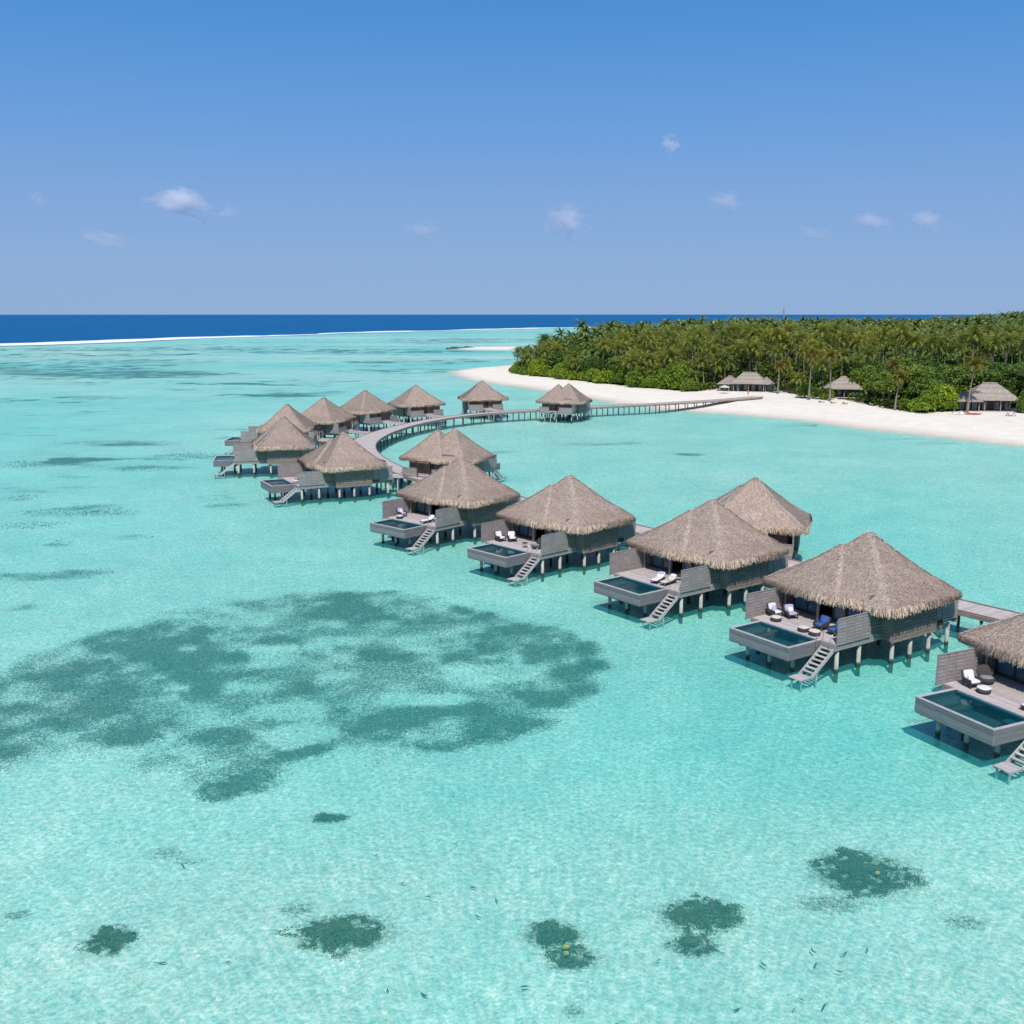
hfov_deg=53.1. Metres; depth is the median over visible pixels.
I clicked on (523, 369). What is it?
shrub
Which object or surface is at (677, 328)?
palm tree
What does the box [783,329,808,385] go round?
palm tree
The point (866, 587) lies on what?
overwater villa
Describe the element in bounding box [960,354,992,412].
palm tree
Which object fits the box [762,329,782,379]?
palm tree
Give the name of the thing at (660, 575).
sun lounger
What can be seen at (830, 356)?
palm tree
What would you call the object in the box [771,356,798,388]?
palm tree
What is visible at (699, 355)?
palm tree
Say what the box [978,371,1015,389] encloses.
broadleaf tree
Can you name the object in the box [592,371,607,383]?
shrub
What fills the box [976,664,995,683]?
wicker chair
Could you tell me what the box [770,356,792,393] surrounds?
palm tree
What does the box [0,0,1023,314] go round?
sky
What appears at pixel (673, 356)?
palm tree
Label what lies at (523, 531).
sliding door
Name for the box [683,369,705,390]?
palm tree
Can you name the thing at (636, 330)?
palm tree
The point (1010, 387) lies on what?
broadleaf tree
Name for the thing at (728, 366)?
palm tree
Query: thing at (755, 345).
palm tree
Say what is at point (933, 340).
palm tree
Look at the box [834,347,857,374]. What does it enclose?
palm tree
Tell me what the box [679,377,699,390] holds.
shrub
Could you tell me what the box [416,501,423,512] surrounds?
sliding door
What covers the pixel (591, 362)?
broadleaf tree
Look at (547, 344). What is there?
palm tree
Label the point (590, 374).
shrub
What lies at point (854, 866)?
coral patch
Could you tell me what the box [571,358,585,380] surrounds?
palm tree
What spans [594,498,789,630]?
overwater villa
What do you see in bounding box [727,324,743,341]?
palm tree
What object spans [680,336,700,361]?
palm tree
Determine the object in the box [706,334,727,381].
palm tree
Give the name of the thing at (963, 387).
broadleaf tree
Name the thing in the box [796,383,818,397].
shrub
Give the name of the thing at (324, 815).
coral patch
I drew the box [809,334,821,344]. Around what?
palm tree
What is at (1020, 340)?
palm tree
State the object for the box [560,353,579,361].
palm tree
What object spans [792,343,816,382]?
palm tree
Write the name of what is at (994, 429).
sand beach
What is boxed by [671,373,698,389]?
shrub
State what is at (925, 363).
broadleaf tree
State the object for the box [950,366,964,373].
broadleaf tree
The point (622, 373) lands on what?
shrub
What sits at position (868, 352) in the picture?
palm tree
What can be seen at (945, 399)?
shrub
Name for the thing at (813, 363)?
palm tree
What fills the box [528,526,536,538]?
sliding door
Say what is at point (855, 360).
broadleaf tree
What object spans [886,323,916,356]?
palm tree
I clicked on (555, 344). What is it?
palm tree
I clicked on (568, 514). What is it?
overwater villa
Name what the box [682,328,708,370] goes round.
palm tree
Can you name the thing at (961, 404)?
window
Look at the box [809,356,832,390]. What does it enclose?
palm tree
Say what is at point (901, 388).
broadleaf tree
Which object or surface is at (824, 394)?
shrub
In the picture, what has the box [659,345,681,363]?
palm tree
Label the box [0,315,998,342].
ocean
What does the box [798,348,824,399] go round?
palm tree
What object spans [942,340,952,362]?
palm tree
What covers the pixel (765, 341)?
palm tree
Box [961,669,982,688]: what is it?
lounge chair
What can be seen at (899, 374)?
palm tree
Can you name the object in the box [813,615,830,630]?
lounge chair
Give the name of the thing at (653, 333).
palm tree
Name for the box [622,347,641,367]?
palm tree
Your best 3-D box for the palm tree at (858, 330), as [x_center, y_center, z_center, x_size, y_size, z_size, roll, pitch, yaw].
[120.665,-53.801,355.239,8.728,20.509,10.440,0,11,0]
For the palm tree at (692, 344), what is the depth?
346.37 m
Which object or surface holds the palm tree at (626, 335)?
on the forest floor
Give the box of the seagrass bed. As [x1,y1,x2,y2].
[0,589,622,802]
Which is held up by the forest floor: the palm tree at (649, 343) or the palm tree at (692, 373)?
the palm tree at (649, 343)
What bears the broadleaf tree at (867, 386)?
on the forest floor
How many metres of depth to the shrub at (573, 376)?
383.40 m
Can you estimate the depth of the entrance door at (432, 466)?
153.32 m
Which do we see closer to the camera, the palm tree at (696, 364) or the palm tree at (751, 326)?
the palm tree at (696, 364)
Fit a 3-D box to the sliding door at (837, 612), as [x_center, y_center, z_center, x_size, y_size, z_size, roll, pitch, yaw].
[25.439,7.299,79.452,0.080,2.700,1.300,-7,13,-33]
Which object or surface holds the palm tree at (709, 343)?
on the forest floor
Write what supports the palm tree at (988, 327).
on the forest floor
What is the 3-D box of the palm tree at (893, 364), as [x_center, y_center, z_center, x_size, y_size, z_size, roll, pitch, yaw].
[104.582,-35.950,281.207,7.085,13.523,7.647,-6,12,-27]
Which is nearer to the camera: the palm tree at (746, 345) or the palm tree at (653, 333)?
the palm tree at (746, 345)
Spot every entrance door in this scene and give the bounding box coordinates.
[428,463,434,473]
[484,401,488,407]
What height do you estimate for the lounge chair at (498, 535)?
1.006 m
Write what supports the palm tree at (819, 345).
on the forest floor
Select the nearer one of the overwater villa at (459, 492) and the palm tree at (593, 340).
the overwater villa at (459, 492)
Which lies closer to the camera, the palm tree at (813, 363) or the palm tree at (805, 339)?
the palm tree at (813, 363)
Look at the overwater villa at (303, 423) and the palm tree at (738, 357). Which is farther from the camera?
the palm tree at (738, 357)
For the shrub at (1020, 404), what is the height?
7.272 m
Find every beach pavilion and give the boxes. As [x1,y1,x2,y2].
[717,372,774,391]
[823,376,861,397]
[952,382,1018,411]
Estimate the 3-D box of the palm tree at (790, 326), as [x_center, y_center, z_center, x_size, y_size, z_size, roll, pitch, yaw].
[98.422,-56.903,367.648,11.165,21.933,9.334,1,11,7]
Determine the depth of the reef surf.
1038.78 m
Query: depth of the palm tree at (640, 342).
390.55 m
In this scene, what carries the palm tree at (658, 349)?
on the forest floor
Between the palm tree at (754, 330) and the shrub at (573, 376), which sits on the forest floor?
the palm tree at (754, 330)
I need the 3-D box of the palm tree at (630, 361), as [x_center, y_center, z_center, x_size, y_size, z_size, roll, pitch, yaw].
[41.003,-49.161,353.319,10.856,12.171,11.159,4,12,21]
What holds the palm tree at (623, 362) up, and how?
on the forest floor
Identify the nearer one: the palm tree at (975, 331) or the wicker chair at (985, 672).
the wicker chair at (985, 672)
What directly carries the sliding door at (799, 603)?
in the overwater villa at (866, 587)
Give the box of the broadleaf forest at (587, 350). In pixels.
[528,331,1023,372]
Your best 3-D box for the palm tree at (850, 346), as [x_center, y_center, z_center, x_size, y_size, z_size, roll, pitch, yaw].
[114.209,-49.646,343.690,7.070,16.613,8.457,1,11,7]
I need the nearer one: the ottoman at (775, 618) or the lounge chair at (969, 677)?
the lounge chair at (969, 677)
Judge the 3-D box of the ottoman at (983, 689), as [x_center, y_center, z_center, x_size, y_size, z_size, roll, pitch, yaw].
[29.936,11.260,64.957,0.880,0.420,0.867,-5,12,-25]
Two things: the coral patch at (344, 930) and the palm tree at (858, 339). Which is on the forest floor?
the palm tree at (858, 339)
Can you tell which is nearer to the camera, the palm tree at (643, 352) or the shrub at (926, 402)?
the shrub at (926, 402)
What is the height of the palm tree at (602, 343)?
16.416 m
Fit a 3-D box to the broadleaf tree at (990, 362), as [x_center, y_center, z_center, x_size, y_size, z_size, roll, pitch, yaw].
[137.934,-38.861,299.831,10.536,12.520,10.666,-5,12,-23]
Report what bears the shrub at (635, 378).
on the sand beach
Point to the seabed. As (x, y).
(676, 763)
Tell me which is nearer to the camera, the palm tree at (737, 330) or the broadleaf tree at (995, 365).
the broadleaf tree at (995, 365)
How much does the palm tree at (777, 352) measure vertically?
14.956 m
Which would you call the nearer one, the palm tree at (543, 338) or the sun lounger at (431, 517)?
the sun lounger at (431, 517)
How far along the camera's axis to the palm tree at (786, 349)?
357.37 m
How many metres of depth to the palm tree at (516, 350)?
442.89 m
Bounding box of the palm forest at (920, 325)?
[513,310,1023,367]
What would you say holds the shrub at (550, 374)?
on the sand beach
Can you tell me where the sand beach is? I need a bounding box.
[447,347,1023,448]
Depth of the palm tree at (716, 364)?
340.12 m
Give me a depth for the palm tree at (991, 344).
322.94 m
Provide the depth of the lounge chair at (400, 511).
121.47 m
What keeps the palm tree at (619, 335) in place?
on the forest floor
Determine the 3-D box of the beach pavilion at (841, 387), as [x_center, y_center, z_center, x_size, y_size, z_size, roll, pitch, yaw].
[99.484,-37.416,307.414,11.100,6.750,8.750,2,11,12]
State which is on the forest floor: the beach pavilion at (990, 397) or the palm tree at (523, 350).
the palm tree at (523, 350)
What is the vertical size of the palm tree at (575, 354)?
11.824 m
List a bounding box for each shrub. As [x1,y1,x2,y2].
[510,361,523,373]
[519,363,528,374]
[528,357,548,375]
[537,365,551,376]
[547,367,555,377]
[553,362,574,378]
[568,368,581,379]
[577,369,590,380]
[586,368,599,380]
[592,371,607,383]
[594,367,616,383]
[610,374,625,383]
[616,367,632,384]
[624,365,653,386]
[641,374,665,387]
[655,362,690,389]
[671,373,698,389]
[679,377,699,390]
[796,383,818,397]
[819,387,835,399]
[898,395,915,406]
[898,398,909,410]
[907,390,936,411]
[927,383,959,410]
[1016,389,1023,411]
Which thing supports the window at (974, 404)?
in the beach pavilion at (990, 397)
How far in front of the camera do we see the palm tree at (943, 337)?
337.46 m
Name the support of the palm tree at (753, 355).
on the forest floor
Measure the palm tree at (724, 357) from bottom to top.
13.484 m
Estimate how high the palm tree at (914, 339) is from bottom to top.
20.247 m
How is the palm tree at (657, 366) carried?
on the forest floor
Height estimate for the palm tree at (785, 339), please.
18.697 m
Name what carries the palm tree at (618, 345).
on the forest floor
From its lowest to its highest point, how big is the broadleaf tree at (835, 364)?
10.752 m
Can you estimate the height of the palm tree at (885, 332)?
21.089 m
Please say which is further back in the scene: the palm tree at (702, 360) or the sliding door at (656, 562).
the palm tree at (702, 360)
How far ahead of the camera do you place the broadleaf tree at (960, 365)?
296.75 m
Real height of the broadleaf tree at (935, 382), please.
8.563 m
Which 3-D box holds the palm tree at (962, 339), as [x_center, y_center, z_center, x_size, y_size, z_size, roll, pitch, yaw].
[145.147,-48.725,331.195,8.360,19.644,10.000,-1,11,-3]
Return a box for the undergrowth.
[514,347,1023,411]
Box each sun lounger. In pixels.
[420,515,435,522]
[650,571,665,582]
[659,574,677,585]
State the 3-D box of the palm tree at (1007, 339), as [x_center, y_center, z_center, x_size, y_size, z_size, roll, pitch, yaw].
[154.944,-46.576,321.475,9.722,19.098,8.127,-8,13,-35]
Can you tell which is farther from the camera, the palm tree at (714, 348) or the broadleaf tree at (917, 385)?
the palm tree at (714, 348)
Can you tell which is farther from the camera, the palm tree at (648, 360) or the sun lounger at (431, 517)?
the palm tree at (648, 360)
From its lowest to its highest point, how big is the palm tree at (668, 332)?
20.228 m
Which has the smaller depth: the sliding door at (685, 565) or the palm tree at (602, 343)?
the sliding door at (685, 565)
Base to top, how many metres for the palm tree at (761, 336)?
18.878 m
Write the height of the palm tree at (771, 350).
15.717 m
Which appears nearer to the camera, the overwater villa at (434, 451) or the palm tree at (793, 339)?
the overwater villa at (434, 451)
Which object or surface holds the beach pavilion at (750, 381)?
on the sand beach
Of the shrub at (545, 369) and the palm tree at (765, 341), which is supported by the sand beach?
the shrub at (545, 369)
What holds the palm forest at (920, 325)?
on the forest floor
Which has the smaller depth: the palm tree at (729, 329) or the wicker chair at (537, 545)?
the wicker chair at (537, 545)
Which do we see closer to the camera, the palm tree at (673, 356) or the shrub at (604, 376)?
the palm tree at (673, 356)
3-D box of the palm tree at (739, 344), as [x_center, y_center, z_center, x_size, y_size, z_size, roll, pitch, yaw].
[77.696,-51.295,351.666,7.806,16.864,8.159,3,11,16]
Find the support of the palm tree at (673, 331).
on the forest floor
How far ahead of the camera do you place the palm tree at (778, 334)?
355.07 m
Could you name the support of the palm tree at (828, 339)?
on the forest floor
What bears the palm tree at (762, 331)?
on the forest floor
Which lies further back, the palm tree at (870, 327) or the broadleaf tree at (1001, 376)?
the palm tree at (870, 327)
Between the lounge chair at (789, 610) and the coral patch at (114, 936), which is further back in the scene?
the lounge chair at (789, 610)
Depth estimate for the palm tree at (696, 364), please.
343.40 m
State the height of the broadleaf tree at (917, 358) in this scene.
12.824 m
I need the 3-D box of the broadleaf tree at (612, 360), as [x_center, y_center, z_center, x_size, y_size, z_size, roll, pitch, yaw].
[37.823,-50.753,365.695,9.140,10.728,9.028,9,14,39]
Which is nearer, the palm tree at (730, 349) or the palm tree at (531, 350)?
the palm tree at (730, 349)
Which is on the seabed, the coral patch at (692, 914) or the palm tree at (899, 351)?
the coral patch at (692, 914)
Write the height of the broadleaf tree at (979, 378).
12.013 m
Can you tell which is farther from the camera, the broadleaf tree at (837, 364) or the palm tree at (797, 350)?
the palm tree at (797, 350)
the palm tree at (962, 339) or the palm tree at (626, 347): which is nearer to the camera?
the palm tree at (962, 339)
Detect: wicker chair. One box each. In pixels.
[531,538,540,548]
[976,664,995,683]
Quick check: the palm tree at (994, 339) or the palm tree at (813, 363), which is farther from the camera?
the palm tree at (813, 363)
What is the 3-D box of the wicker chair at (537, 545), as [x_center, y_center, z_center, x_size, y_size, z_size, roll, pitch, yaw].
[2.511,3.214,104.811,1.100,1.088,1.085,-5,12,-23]
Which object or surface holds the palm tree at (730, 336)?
on the forest floor
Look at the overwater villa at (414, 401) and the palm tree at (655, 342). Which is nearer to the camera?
the overwater villa at (414, 401)
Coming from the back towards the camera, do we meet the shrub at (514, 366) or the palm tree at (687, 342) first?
the shrub at (514, 366)
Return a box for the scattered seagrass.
[0,440,246,580]
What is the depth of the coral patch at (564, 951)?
42.69 m
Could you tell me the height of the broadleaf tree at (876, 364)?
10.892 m
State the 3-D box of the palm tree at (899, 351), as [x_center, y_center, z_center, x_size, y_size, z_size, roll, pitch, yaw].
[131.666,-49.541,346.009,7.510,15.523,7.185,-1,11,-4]
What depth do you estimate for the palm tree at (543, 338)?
430.86 m
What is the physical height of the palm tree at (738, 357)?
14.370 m
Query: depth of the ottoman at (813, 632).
76.34 m
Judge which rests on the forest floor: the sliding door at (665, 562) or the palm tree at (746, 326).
the palm tree at (746, 326)
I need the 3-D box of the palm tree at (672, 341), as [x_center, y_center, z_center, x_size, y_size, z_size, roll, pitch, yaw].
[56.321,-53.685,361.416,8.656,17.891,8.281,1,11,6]
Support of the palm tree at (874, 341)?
on the forest floor
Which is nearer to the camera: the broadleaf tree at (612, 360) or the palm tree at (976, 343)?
the palm tree at (976, 343)
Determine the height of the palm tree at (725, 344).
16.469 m
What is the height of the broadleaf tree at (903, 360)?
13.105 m
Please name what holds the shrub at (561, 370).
on the sand beach
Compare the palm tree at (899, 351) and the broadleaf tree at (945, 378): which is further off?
the palm tree at (899, 351)
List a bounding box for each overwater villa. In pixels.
[213,416,321,478]
[223,404,322,454]
[260,432,392,507]
[301,397,359,443]
[340,390,397,433]
[370,457,520,556]
[387,385,445,424]
[398,428,506,485]
[458,380,508,419]
[467,474,635,587]
[535,383,592,423]
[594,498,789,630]
[694,477,812,559]
[729,531,961,692]
[915,613,1023,784]
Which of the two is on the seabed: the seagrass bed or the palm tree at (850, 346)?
the seagrass bed
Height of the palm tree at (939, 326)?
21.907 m
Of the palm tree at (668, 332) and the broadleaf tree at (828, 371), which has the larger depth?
the palm tree at (668, 332)
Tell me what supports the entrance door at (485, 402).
in the overwater villa at (481, 395)
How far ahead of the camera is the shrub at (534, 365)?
409.44 m
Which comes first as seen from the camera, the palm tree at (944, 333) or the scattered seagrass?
the scattered seagrass
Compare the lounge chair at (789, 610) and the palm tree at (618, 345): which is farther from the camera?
the palm tree at (618, 345)
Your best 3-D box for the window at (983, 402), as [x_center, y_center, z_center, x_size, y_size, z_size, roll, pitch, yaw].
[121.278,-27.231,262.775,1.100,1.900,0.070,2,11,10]
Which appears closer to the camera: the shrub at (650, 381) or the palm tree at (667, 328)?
the shrub at (650, 381)
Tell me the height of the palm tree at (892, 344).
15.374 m
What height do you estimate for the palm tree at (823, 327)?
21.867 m
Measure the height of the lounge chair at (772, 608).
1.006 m
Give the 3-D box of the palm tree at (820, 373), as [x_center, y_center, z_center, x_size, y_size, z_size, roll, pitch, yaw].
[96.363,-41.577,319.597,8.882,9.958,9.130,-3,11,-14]
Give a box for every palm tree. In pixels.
[511,347,521,356]
[514,346,528,358]
[516,357,532,365]
[518,351,535,363]
[524,347,539,356]
[534,333,553,358]
[534,341,546,355]
[537,345,555,358]
[539,341,552,357]
[548,340,563,354]
[549,343,564,354]
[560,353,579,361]
[562,350,583,366]
[565,356,582,368]
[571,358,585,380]
[587,337,599,347]
[593,337,614,369]
[600,338,622,356]
[603,333,617,341]
[605,342,628,355]
[611,328,630,347]
[613,330,632,354]
[615,357,631,368]
[616,329,638,352]
[616,341,636,356]
[617,351,645,371]
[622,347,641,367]
[625,337,641,359]
[626,345,648,361]
[628,327,643,347]
[633,333,647,365]
[634,349,652,365]
[635,352,660,367]
[637,327,661,368]
[637,333,659,348]
[640,354,660,365]
[646,327,661,341]
[649,335,662,348]
[649,363,666,386]
[651,346,667,368]
[656,333,668,368]
[657,327,678,343]
[658,325,676,335]
[658,352,666,370]
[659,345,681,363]
[660,326,682,337]
[660,334,683,349]
[660,345,691,360]
[662,347,683,364]
[671,325,683,347]
[674,358,695,372]
[675,343,689,361]
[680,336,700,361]
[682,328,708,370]
[683,334,704,369]
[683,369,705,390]
[685,324,705,335]
[686,350,702,364]
[688,353,713,389]
[689,328,712,353]
[689,356,708,370]
[697,339,723,381]
[698,343,705,379]
[701,344,722,385]
[702,323,720,335]
[703,334,715,381]
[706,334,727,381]
[706,356,728,388]
[711,330,732,378]
[714,349,739,378]
[715,325,743,346]
[719,328,739,345]
[720,337,731,348]
[721,345,736,374]
[721,355,740,374]
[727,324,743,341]
[728,322,744,335]
[728,346,745,377]
[730,339,744,371]
[733,338,761,371]
[736,324,752,371]
[740,327,765,370]
[741,347,765,362]
[742,338,768,370]
[744,323,768,355]
[753,325,774,362]
[755,332,765,367]
[757,327,775,375]
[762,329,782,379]
[763,342,783,379]
[765,327,791,382]
[765,345,788,388]
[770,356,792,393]
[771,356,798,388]
[773,332,797,384]
[775,322,802,382]
[775,336,792,380]
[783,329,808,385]
[788,370,808,393]
[789,326,808,370]
[789,338,810,372]
[791,329,810,368]
[792,333,810,369]
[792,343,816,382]
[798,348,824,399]
[803,356,822,383]
[804,338,821,350]
[807,323,835,350]
[807,362,831,393]
[808,339,833,380]
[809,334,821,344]
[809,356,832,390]
[813,351,833,363]
[817,331,840,364]
[817,346,843,400]
[825,324,848,352]
[829,329,857,356]
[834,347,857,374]
[838,324,855,348]
[840,329,858,355]
[844,331,873,383]
[845,340,865,353]
[848,327,875,350]
[852,344,884,364]
[862,334,886,360]
[864,324,881,338]
[871,326,896,362]
[874,335,889,357]
[879,356,905,396]
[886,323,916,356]
[886,368,913,409]
[887,340,895,349]
[889,326,908,344]
[891,331,922,356]
[892,342,912,356]
[898,333,921,356]
[901,329,931,356]
[918,334,946,359]
[919,335,930,354]
[919,335,948,359]
[925,335,950,361]
[929,322,952,333]
[930,329,959,362]
[933,340,950,360]
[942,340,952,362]
[948,330,973,360]
[948,338,972,362]
[950,337,972,362]
[951,334,970,362]
[959,326,989,364]
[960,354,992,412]
[962,334,987,352]
[963,324,985,340]
[969,342,993,358]
[980,331,1010,360]
[980,334,1004,359]
[981,330,1005,358]
[982,324,1000,335]
[994,324,1023,361]
[997,333,1021,363]
[998,323,1023,333]
[1002,331,1023,362]
[1003,341,1017,361]
[1005,329,1023,361]
[1019,336,1023,361]
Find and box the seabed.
[0,327,1023,1023]
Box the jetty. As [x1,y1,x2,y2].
[317,396,1021,637]
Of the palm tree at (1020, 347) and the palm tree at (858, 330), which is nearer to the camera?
the palm tree at (1020, 347)
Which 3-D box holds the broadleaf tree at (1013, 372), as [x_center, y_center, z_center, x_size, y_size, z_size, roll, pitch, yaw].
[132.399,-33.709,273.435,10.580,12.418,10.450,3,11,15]
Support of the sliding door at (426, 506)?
in the overwater villa at (459, 492)
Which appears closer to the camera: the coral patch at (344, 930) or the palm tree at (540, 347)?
the coral patch at (344, 930)
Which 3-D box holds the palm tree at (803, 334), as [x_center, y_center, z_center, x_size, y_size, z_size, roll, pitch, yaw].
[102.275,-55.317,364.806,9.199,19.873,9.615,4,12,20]
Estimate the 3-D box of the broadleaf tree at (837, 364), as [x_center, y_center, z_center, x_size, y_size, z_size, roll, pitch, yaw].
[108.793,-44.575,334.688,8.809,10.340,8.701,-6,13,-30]
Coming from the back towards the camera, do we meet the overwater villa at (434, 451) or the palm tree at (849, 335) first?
the palm tree at (849, 335)
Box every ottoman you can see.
[770,615,781,621]
[798,625,809,631]
[809,629,820,635]
[976,685,991,693]
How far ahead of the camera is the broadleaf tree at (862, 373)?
290.12 m
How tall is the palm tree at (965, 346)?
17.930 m
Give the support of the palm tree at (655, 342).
on the forest floor
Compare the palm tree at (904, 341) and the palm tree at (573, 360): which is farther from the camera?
the palm tree at (573, 360)
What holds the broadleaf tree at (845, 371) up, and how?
on the forest floor
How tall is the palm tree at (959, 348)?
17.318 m
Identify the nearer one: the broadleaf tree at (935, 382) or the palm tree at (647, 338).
the broadleaf tree at (935, 382)
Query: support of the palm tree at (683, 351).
on the forest floor
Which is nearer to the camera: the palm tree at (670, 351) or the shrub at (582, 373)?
the palm tree at (670, 351)
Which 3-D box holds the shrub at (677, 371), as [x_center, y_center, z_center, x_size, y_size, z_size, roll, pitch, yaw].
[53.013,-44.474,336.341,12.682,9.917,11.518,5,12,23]
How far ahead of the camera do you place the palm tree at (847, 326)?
367.24 m
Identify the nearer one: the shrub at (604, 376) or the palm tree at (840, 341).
the palm tree at (840, 341)
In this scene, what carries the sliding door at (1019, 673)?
in the overwater villa at (995, 717)
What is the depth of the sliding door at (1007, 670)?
67.73 m
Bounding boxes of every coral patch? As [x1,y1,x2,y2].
[73,924,140,957]
[272,914,384,960]
[310,812,351,822]
[530,917,581,950]
[541,944,594,969]
[662,891,746,939]
[664,934,723,956]
[807,843,929,900]
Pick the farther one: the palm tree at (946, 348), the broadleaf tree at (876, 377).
the palm tree at (946, 348)
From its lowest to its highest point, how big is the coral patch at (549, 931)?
0.218 m
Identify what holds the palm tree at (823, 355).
on the forest floor
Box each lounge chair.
[396,507,406,515]
[494,531,506,540]
[507,531,516,541]
[766,602,782,615]
[783,604,798,619]
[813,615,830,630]
[827,620,837,636]
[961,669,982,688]
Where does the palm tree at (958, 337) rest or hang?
on the forest floor
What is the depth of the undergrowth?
340.87 m
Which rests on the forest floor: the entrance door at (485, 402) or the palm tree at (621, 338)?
the palm tree at (621, 338)
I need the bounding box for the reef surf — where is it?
[0,327,577,345]
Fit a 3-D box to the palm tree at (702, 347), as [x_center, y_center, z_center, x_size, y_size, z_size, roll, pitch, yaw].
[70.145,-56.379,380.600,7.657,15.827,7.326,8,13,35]
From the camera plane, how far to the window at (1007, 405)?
261.80 m
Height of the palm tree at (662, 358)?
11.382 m
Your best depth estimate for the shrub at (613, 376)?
362.11 m
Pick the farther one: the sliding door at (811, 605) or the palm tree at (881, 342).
the palm tree at (881, 342)
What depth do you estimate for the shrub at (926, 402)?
257.14 m
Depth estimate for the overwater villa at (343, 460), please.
146.50 m
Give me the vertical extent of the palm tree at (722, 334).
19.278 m
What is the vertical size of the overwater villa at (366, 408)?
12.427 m
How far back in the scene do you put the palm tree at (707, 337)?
368.67 m
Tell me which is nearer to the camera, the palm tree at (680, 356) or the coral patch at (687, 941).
the coral patch at (687, 941)
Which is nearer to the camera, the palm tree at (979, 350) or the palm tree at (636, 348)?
the palm tree at (979, 350)
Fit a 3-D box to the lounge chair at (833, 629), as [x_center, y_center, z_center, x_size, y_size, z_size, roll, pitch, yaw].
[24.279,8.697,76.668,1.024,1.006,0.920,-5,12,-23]
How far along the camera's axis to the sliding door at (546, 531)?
107.71 m
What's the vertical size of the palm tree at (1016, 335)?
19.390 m
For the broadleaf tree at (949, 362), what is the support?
on the forest floor
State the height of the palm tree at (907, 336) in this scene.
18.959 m
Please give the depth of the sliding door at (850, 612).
78.66 m
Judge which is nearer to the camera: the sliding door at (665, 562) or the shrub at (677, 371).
the sliding door at (665, 562)
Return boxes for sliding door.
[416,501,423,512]
[424,502,431,514]
[519,523,527,536]
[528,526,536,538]
[544,528,552,534]
[652,554,662,568]
[662,557,672,571]
[682,559,692,569]
[793,595,806,612]
[807,598,820,616]
[832,606,846,621]
[847,607,859,616]
[995,658,1014,679]
[1014,663,1023,684]
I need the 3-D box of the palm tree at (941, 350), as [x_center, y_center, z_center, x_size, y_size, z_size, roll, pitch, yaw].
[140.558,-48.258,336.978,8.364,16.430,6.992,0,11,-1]
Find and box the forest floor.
[518,373,1023,411]
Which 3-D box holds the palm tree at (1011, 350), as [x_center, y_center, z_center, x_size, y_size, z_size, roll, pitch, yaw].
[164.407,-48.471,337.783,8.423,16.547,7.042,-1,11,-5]
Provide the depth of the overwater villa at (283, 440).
168.04 m
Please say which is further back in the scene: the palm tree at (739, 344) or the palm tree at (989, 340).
the palm tree at (739, 344)
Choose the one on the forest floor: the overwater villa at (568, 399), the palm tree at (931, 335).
the palm tree at (931, 335)
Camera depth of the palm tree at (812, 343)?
348.06 m
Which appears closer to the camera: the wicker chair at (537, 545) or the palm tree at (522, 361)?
the wicker chair at (537, 545)
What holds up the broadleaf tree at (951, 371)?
on the forest floor
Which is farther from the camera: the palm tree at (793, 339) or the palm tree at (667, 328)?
the palm tree at (667, 328)
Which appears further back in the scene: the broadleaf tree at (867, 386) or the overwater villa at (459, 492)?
the broadleaf tree at (867, 386)
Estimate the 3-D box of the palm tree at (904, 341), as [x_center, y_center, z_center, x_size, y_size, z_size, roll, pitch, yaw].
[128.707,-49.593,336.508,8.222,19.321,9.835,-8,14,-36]
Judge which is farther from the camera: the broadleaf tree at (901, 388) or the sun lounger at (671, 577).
the broadleaf tree at (901, 388)
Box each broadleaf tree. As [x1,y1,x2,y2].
[581,357,603,369]
[607,355,625,383]
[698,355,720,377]
[811,368,834,389]
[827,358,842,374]
[831,361,843,373]
[836,362,847,377]
[840,363,861,377]
[843,353,873,391]
[847,364,885,399]
[859,376,883,395]
[870,370,896,405]
[872,361,884,369]
[877,378,905,405]
[881,357,911,397]
[892,363,935,397]
[906,354,935,363]
[906,377,934,395]
[908,360,942,371]
[922,379,944,392]
[926,365,948,380]
[931,361,946,370]
[933,374,961,393]
[942,360,952,364]
[942,368,958,381]
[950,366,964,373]
[953,378,969,393]
[954,363,969,370]
[956,364,1000,387]
[970,359,996,367]
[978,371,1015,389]
[987,362,1006,370]
[993,363,1023,404]
[998,380,1015,395]
[1017,373,1023,386]
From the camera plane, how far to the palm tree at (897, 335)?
408.39 m
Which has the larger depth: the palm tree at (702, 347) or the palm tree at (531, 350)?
the palm tree at (531, 350)
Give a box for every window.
[959,402,963,409]
[972,402,976,409]
[982,402,986,409]
[994,402,998,409]
[1005,402,1009,409]
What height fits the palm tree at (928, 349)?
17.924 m
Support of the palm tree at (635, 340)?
on the forest floor
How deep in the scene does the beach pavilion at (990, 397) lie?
261.63 m
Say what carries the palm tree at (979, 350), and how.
on the forest floor
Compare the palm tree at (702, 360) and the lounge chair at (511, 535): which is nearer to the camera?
the lounge chair at (511, 535)
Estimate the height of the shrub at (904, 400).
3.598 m
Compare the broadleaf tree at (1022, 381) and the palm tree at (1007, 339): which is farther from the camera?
the palm tree at (1007, 339)
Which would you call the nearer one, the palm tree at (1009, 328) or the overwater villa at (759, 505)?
the overwater villa at (759, 505)
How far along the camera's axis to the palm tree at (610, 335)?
428.92 m
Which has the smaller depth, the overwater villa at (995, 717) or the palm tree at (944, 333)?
the overwater villa at (995, 717)
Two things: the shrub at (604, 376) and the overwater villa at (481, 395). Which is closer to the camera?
the overwater villa at (481, 395)

